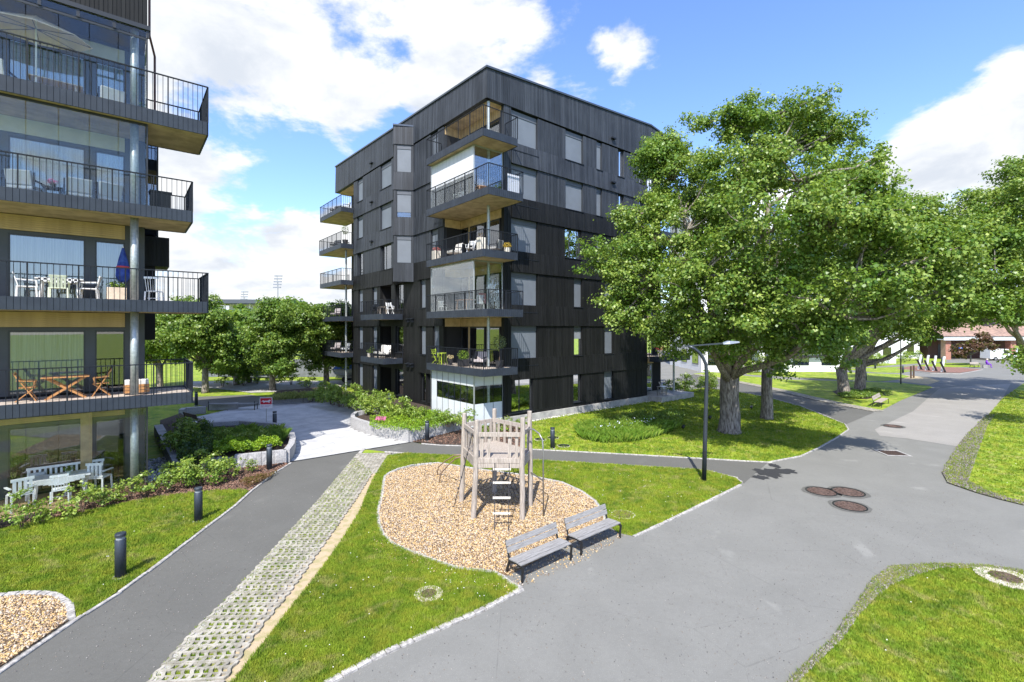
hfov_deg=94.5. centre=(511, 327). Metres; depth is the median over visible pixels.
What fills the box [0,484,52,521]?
shrub
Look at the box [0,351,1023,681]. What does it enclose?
asphalt road
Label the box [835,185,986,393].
maple tree
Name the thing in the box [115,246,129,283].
parasol
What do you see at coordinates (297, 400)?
granite planter
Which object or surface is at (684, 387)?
shrub
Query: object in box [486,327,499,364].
window
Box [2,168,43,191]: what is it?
chair
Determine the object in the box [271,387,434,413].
planter soil
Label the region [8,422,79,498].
window
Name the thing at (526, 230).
window
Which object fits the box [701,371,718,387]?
shrub
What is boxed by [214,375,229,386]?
shrub
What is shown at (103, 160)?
window
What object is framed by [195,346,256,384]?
lime tree
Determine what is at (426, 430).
bollard
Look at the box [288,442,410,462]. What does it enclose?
drain channel
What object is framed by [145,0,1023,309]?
sky
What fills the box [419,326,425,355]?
window
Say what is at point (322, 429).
courtyard
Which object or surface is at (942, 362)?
balance post
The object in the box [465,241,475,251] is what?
chair
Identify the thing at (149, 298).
chair
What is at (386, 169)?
window
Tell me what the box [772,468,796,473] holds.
wet patch
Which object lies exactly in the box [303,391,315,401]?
shrub
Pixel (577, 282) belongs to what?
window
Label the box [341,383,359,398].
shrub
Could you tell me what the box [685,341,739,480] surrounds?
street lamp
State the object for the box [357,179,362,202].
window
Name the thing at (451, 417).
shrub
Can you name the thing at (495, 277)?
window
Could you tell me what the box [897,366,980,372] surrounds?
bark play area
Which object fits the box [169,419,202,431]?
shrub
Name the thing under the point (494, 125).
window
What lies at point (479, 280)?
window
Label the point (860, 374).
maple tree
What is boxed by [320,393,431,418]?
ground cover
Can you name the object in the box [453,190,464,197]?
chair
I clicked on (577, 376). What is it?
window
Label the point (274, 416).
bollard
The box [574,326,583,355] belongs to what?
window
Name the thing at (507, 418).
shrub
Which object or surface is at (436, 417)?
shrub
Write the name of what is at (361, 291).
window
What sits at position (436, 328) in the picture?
window
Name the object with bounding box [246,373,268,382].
car
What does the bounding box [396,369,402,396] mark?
window
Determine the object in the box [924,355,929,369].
balance post
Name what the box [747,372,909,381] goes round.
lawn
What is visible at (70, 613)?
pit kerb
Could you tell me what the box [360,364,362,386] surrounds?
window
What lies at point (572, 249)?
window
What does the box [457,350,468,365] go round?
potted plant
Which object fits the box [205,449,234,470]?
shrub
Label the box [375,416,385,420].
pink flowers
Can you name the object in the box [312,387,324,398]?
shrub
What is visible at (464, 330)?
window
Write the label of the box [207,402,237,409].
concrete wall
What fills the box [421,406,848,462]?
kerb
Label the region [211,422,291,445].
ornamental grass
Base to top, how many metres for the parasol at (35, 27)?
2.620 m
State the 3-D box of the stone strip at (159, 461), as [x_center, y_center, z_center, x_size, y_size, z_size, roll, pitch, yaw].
[-2.400,5.557,27.879,30.465,0.086,4.482,0,0,-40]
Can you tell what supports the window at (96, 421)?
in the apartment building at (57, 134)
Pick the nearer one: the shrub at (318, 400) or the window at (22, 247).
the window at (22, 247)
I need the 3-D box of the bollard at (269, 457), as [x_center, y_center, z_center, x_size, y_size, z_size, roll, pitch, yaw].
[-9.528,5.080,18.595,0.300,0.980,0.292,0,0,0]
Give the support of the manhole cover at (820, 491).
on the asphalt road
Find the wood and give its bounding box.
[215,296,304,351]
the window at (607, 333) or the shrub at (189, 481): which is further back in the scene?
the window at (607, 333)
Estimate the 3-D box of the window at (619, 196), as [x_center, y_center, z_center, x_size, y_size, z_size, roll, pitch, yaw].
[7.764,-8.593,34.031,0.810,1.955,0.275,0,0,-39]
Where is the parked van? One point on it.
(989, 354)
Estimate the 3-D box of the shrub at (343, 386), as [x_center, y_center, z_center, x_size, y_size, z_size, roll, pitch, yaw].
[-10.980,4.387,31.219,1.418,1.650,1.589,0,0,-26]
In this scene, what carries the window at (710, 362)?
in the white apartment block
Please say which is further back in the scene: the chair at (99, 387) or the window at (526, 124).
the window at (526, 124)
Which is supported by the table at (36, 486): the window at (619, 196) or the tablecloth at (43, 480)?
the tablecloth at (43, 480)
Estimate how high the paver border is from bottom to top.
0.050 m
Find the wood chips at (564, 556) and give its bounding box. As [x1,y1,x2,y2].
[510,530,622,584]
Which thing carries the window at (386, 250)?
in the apartment building at (562, 156)
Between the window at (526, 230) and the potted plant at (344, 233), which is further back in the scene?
the potted plant at (344, 233)
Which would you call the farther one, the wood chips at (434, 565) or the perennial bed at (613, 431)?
the perennial bed at (613, 431)
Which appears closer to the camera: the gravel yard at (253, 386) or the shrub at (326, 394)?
the shrub at (326, 394)
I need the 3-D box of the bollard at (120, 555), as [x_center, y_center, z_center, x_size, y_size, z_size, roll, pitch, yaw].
[-8.758,5.082,10.595,0.300,0.980,0.292,0,0,0]
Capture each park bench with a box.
[183,412,200,422]
[505,521,572,583]
[564,504,621,555]
[871,393,888,407]
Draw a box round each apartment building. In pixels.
[0,0,208,518]
[319,65,693,427]
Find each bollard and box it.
[113,531,127,579]
[193,486,202,521]
[194,392,197,405]
[266,444,271,469]
[273,411,276,422]
[424,421,428,440]
[550,427,554,448]
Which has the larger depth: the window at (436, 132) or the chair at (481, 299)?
the window at (436, 132)
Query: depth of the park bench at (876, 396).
33.80 m
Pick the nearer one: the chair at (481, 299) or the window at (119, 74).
the window at (119, 74)
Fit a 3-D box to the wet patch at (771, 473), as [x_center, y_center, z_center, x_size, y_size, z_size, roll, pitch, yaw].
[9.870,5.590,18.200,0.944,0.001,1.315,0,0,0]
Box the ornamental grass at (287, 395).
[270,390,327,399]
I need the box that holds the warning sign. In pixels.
[260,397,271,421]
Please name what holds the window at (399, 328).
in the apartment building at (562, 156)
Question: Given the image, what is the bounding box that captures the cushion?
[29,471,45,475]
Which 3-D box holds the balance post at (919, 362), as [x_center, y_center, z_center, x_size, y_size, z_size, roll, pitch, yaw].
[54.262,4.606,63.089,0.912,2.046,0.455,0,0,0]
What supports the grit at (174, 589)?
on the path at (230, 547)
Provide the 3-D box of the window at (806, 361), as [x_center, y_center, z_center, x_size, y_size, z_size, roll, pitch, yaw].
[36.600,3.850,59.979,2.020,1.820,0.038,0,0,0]
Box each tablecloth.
[33,469,85,485]
[38,277,80,285]
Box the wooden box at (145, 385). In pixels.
[125,378,149,393]
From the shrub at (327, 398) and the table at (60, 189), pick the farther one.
the shrub at (327, 398)
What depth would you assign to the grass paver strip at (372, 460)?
9.85 m
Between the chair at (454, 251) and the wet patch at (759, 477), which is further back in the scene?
the chair at (454, 251)
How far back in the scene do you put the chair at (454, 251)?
28.00 m
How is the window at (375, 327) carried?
in the apartment building at (562, 156)
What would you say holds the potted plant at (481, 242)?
on the apartment building at (562, 156)
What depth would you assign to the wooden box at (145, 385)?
16.50 m
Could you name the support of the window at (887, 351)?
in the white house at (889, 350)
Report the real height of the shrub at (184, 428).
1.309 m
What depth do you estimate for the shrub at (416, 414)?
25.44 m
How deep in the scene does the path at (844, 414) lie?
34.05 m
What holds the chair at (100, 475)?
on the apartment building at (57, 134)
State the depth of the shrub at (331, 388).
32.10 m
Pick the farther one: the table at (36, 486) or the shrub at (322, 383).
the shrub at (322, 383)
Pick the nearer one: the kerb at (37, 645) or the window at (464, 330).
the kerb at (37, 645)
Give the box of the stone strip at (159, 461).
[145,401,648,483]
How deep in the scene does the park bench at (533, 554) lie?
11.07 m
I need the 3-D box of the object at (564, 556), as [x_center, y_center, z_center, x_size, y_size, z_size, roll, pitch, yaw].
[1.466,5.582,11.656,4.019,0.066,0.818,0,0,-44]
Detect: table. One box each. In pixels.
[27,469,90,504]
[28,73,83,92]
[34,277,83,297]
[40,374,90,400]
[41,185,62,193]
[456,299,472,308]
[656,386,667,395]
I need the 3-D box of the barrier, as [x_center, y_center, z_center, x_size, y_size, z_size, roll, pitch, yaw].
[-18.966,5.274,32.205,3.100,0.620,0.440,0,0,-4]
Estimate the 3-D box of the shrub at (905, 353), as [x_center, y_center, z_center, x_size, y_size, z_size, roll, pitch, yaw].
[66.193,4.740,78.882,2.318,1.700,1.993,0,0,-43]
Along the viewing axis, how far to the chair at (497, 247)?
25.96 m
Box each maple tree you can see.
[571,81,1012,434]
[747,195,924,419]
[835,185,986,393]
[853,192,986,389]
[942,155,1023,398]
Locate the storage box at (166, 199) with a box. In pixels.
[149,189,171,207]
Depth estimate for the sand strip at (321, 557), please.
10.46 m
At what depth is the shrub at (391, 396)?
27.92 m
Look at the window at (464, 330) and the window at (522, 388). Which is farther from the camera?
the window at (464, 330)
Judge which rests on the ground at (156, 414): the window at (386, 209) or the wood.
the wood
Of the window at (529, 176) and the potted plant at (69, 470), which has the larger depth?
the window at (529, 176)
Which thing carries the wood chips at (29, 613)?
on the wood chip pit at (26, 648)
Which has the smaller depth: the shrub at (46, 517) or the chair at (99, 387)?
the shrub at (46, 517)
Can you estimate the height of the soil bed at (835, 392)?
0.001 m
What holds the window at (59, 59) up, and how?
in the apartment building at (57, 134)
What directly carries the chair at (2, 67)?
on the apartment building at (57, 134)
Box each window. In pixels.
[8,37,83,90]
[8,135,84,194]
[8,233,84,297]
[8,330,84,396]
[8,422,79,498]
[95,60,124,95]
[95,150,124,201]
[95,240,124,298]
[95,330,124,390]
[95,418,124,484]
[356,215,362,239]
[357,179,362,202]
[358,253,362,275]
[358,289,362,312]
[360,326,362,349]
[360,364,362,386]
[372,287,376,305]
[372,366,376,389]
[374,326,376,350]
[379,161,390,190]
[380,202,390,230]
[380,244,390,270]
[394,326,402,352]
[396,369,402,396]
[397,283,403,309]
[419,280,424,308]
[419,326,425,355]
[422,373,425,400]
[429,229,437,259]
[433,132,437,153]
[434,326,438,355]
[461,227,467,251]
[461,277,467,308]
[461,327,467,358]
[462,178,467,193]
[470,170,484,192]
[470,223,484,250]
[470,275,484,308]
[470,327,484,363]
[486,117,499,132]
[486,218,499,250]
[486,272,499,308]
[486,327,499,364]
[490,164,499,188]
[511,110,538,157]
[511,164,537,208]
[511,218,536,260]
[511,272,535,312]
[511,326,535,366]
[511,378,534,413]
[564,228,580,259]
[565,130,583,164]
[565,180,583,212]
[574,278,583,307]
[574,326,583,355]
[574,374,582,402]
[596,188,602,216]
[597,142,601,170]
[604,326,611,354]
[604,371,613,399]
[618,151,623,177]
[618,195,621,205]
[692,352,697,364]
[708,351,715,364]
[793,352,808,364]
[821,353,833,364]
[883,347,890,355]
[907,345,913,352]
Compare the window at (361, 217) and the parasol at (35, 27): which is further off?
the window at (361, 217)
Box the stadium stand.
[211,299,299,311]
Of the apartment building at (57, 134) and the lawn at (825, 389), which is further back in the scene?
the lawn at (825, 389)
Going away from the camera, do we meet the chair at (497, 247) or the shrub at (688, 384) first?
the chair at (497, 247)
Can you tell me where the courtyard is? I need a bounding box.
[195,400,405,460]
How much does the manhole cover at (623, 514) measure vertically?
0.043 m
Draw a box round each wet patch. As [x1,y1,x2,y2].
[752,468,781,478]
[752,475,768,479]
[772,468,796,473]
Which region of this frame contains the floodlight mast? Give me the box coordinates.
[273,275,282,297]
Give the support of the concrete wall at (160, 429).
on the ground at (156, 414)
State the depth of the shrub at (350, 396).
30.39 m
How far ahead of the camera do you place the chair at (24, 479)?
14.38 m
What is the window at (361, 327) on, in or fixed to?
in the apartment building at (562, 156)
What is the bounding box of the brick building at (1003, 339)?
[920,318,1023,359]
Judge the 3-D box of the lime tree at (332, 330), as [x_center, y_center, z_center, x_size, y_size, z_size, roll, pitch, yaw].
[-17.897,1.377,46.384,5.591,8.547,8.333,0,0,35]
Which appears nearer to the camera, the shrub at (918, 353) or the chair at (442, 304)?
the chair at (442, 304)
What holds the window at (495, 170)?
in the apartment building at (562, 156)
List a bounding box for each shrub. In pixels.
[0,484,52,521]
[0,504,12,521]
[8,504,41,527]
[30,508,53,522]
[50,480,101,518]
[50,499,77,516]
[78,487,108,506]
[95,483,124,505]
[112,477,143,501]
[132,469,161,496]
[154,472,182,492]
[156,431,195,451]
[157,460,190,482]
[159,416,199,438]
[163,461,198,488]
[164,421,205,445]
[167,425,198,449]
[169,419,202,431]
[173,455,214,487]
[174,454,196,474]
[182,457,227,486]
[191,417,208,427]
[191,449,210,474]
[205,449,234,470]
[208,455,235,476]
[208,459,238,482]
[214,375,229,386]
[219,427,234,439]
[229,457,259,473]
[234,433,247,437]
[237,375,252,385]
[237,431,254,440]
[253,372,261,383]
[258,428,270,436]
[283,373,299,384]
[297,372,317,387]
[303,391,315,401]
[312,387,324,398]
[315,391,327,402]
[317,381,330,390]
[319,386,341,402]
[325,384,340,403]
[325,393,340,404]
[330,384,349,406]
[336,382,353,406]
[340,394,355,407]
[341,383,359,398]
[345,383,363,398]
[348,392,371,410]
[349,390,362,409]
[358,394,373,408]
[359,395,374,414]
[365,399,383,414]
[371,397,398,414]
[373,389,396,415]
[373,391,387,400]
[384,396,411,420]
[389,397,416,421]
[402,405,425,422]
[410,406,427,420]
[431,412,444,423]
[439,408,457,426]
[448,413,459,425]
[456,411,467,426]
[457,407,477,425]
[500,416,512,430]
[663,379,682,389]
[672,378,690,390]
[675,373,694,390]
[680,372,696,390]
[693,380,708,391]
[695,369,716,386]
[698,376,715,390]
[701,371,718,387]
[751,353,764,372]
[870,353,883,364]
[882,389,890,395]
[897,351,910,361]
[901,352,916,360]
[909,349,924,359]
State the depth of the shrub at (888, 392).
38.80 m
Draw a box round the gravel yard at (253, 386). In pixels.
[193,380,351,392]
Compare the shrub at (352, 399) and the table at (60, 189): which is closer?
the table at (60, 189)
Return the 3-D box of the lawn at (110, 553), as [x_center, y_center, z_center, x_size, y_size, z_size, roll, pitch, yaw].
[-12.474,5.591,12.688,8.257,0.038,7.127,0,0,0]
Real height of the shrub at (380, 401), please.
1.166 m
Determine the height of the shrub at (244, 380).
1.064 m
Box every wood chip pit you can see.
[0,595,67,666]
[380,463,602,575]
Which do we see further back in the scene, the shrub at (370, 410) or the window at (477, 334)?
the window at (477, 334)
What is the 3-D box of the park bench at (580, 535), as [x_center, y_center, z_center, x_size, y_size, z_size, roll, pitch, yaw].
[2.115,5.221,12.315,1.599,0.769,0.614,0,0,-40]
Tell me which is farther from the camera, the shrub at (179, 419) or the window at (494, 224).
the window at (494, 224)
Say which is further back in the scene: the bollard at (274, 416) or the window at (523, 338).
the window at (523, 338)
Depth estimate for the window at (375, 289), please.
38.38 m
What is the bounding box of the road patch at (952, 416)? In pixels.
[875,384,1009,445]
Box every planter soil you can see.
[160,413,288,467]
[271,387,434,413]
[357,412,447,428]
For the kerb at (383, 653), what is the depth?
8.49 m
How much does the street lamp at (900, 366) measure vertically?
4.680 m
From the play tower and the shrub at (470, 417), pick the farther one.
the shrub at (470, 417)
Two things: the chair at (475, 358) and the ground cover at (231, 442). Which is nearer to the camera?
the ground cover at (231, 442)
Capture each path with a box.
[0,443,407,681]
[193,395,263,407]
[389,442,766,482]
[676,375,873,423]
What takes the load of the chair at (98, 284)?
on the apartment building at (57, 134)
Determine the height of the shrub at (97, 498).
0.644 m
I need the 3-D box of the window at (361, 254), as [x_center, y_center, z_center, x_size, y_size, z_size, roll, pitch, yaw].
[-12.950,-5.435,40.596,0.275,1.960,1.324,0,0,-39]
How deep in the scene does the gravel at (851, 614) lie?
9.63 m
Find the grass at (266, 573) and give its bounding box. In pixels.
[149,458,371,680]
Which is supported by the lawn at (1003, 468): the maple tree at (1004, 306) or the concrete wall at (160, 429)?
the maple tree at (1004, 306)
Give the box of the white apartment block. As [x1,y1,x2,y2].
[670,183,843,371]
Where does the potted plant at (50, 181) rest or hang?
on the table at (60, 189)
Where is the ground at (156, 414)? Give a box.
[145,332,668,488]
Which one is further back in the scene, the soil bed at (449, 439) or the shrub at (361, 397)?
the shrub at (361, 397)
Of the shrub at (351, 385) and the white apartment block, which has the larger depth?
the white apartment block
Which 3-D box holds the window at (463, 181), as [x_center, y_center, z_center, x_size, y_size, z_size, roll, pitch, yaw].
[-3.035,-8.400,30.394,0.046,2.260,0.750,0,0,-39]
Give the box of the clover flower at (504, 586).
[103,467,1007,681]
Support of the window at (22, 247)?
in the apartment building at (57, 134)
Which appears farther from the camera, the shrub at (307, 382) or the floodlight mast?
the floodlight mast
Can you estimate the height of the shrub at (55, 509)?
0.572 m
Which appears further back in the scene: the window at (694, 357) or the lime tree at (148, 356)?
the window at (694, 357)
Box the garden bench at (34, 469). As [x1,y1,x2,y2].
[25,458,103,500]
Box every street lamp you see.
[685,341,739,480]
[900,337,901,383]
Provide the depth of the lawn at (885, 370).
66.25 m
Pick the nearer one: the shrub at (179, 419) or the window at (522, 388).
the shrub at (179, 419)
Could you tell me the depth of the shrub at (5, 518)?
13.11 m
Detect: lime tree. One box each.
[145,294,247,393]
[145,314,192,386]
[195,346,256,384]
[230,295,322,389]
[293,299,352,382]
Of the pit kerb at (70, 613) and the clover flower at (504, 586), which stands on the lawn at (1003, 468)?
the clover flower at (504, 586)
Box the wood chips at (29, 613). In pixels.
[0,593,67,662]
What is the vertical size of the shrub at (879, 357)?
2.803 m
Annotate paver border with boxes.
[153,448,364,680]
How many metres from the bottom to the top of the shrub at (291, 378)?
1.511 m
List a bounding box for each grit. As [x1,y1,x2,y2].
[15,472,316,676]
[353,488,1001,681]
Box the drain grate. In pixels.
[873,449,910,455]
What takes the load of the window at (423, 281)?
in the apartment building at (562, 156)
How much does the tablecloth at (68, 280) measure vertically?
0.219 m
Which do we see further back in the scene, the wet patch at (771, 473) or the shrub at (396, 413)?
the shrub at (396, 413)
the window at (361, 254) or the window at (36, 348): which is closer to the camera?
the window at (36, 348)
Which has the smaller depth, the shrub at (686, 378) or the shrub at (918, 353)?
the shrub at (686, 378)
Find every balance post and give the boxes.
[917,355,922,369]
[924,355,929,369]
[931,356,937,370]
[940,356,945,372]
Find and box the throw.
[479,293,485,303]
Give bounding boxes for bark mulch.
[13,462,287,525]
[414,424,525,447]
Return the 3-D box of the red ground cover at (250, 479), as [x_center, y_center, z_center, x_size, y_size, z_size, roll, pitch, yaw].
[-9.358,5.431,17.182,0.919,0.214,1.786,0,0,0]
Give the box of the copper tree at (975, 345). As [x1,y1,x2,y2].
[948,331,998,361]
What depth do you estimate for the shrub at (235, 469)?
18.00 m
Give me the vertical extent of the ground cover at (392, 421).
0.528 m
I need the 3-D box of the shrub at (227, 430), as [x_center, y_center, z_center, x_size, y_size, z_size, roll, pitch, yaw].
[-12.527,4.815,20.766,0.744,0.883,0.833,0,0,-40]
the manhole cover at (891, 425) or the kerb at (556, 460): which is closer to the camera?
the kerb at (556, 460)
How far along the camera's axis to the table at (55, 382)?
15.39 m
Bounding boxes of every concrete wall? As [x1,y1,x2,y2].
[154,424,184,479]
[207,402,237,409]
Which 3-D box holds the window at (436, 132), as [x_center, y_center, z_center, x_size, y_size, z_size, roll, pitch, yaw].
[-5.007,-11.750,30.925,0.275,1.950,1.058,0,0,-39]
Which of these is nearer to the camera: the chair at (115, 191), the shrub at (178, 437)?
the chair at (115, 191)
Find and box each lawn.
[0,490,249,616]
[237,455,740,681]
[525,388,846,460]
[696,372,931,409]
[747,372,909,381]
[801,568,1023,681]
[851,358,946,367]
[851,363,979,372]
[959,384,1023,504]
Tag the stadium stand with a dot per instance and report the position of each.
(231, 303)
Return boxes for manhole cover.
[414,585,442,601]
[611,510,634,518]
[801,486,840,497]
[828,486,870,497]
[828,500,871,512]
[881,424,905,427]
[973,565,1023,589]
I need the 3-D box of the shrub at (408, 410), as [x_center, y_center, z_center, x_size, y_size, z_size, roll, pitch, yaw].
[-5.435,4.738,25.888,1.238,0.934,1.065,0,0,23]
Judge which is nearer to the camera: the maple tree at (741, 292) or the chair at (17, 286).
the chair at (17, 286)
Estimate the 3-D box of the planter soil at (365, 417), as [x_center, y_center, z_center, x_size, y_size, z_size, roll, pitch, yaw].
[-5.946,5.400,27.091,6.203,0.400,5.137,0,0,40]
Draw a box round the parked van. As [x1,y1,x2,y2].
[980,349,1015,360]
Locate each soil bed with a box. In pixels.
[412,425,519,444]
[832,388,884,398]
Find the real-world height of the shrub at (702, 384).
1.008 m
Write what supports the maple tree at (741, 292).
on the lawn at (702, 413)
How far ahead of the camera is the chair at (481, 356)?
27.19 m
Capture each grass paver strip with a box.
[147,450,391,681]
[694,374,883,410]
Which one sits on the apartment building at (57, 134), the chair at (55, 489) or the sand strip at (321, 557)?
the chair at (55, 489)
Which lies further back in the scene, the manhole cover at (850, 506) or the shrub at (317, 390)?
the shrub at (317, 390)
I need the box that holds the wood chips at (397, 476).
[379,463,603,573]
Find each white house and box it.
[851,332,895,362]
[896,333,919,357]
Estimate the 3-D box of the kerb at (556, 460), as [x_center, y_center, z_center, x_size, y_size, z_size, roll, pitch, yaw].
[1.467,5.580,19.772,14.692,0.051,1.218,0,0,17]
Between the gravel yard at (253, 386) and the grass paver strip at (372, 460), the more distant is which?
the gravel yard at (253, 386)
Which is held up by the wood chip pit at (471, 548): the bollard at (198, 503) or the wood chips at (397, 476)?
the wood chips at (397, 476)
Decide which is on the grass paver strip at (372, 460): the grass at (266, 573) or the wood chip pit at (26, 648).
the grass at (266, 573)
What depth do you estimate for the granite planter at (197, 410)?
30.66 m
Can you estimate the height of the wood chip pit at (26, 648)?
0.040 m
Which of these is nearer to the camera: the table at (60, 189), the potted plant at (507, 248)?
the table at (60, 189)
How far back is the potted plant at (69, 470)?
15.57 m
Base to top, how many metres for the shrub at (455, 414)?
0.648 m
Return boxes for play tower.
[437,408,543,530]
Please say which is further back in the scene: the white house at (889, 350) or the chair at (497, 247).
the white house at (889, 350)
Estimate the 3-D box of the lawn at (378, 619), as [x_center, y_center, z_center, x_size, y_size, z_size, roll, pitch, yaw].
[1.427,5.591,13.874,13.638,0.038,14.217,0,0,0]
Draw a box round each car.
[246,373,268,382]
[333,365,351,381]
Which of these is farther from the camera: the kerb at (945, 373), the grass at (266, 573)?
the kerb at (945, 373)
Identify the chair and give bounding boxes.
[0,59,16,77]
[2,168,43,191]
[4,476,35,513]
[12,272,37,296]
[13,372,37,402]
[48,274,69,297]
[49,473,71,503]
[63,176,94,197]
[80,276,101,298]
[85,463,113,492]
[91,368,111,396]
[92,181,123,201]
[97,85,126,102]
[144,276,163,300]
[378,345,391,357]
[438,301,446,309]
[445,243,462,254]
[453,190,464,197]
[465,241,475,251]
[468,351,482,365]
[472,351,488,366]
[475,295,482,308]
[489,239,503,250]
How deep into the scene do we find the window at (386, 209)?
36.78 m
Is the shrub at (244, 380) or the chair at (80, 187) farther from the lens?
the shrub at (244, 380)
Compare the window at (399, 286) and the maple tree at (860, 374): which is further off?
the maple tree at (860, 374)
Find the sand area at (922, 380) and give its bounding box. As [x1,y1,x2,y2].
[897,375,938,384]
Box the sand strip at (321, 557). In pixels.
[221,474,375,681]
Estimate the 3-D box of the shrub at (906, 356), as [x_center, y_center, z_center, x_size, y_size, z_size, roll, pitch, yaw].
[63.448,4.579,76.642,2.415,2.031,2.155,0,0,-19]
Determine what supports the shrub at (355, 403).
on the granite planter at (297, 400)
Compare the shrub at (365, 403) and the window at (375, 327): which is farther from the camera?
the window at (375, 327)
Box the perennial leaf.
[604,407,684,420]
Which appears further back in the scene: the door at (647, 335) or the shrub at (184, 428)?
the door at (647, 335)
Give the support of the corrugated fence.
on the ground at (156, 414)
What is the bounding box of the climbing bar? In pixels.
[910,365,914,377]
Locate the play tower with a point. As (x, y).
(486, 449)
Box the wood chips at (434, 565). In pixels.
[373,534,508,591]
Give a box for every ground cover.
[176,416,213,462]
[213,434,282,452]
[239,470,276,486]
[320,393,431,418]
[369,407,456,431]
[837,388,882,397]
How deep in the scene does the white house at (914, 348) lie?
86.00 m
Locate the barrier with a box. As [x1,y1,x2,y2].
[207,401,257,410]
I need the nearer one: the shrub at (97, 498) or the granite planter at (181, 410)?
the shrub at (97, 498)
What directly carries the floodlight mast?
on the ground at (156, 414)
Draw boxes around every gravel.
[788,563,1023,681]
[942,414,1023,503]
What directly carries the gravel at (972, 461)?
on the lawn at (1003, 468)
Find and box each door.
[647,335,651,354]
[647,361,652,389]
[938,344,954,357]
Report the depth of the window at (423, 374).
32.27 m
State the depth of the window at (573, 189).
31.04 m
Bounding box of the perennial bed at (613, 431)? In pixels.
[573,415,682,442]
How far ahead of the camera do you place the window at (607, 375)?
33.24 m
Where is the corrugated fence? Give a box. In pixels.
[209,359,344,376]
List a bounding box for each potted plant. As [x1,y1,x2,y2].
[47,178,57,186]
[63,465,73,473]
[106,281,126,299]
[342,226,348,243]
[434,247,440,258]
[447,355,453,364]
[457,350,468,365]
[477,233,484,249]
[491,335,506,367]
[503,242,511,251]
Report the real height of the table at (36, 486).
0.723 m
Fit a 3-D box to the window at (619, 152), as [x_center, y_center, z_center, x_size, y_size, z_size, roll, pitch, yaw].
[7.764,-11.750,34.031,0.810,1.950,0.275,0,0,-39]
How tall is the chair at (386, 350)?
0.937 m
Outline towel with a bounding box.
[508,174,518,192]
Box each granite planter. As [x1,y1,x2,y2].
[179,408,186,414]
[185,406,205,413]
[198,457,234,468]
[209,420,295,467]
[272,398,373,406]
[350,408,461,441]
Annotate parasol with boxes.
[0,11,92,81]
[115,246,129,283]
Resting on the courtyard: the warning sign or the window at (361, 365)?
the warning sign
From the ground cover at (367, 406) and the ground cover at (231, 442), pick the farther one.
the ground cover at (367, 406)
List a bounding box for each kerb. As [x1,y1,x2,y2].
[0,462,291,673]
[0,590,75,620]
[324,587,523,681]
[377,462,605,587]
[385,451,742,481]
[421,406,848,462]
[632,484,741,537]
[895,368,982,373]
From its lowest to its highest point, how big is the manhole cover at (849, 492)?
0.017 m
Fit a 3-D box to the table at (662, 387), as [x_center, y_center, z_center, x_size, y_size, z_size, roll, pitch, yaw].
[11.410,4.821,36.012,0.600,0.702,0.592,0,0,-39]
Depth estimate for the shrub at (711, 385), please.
41.81 m
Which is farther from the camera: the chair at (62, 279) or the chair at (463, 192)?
the chair at (463, 192)

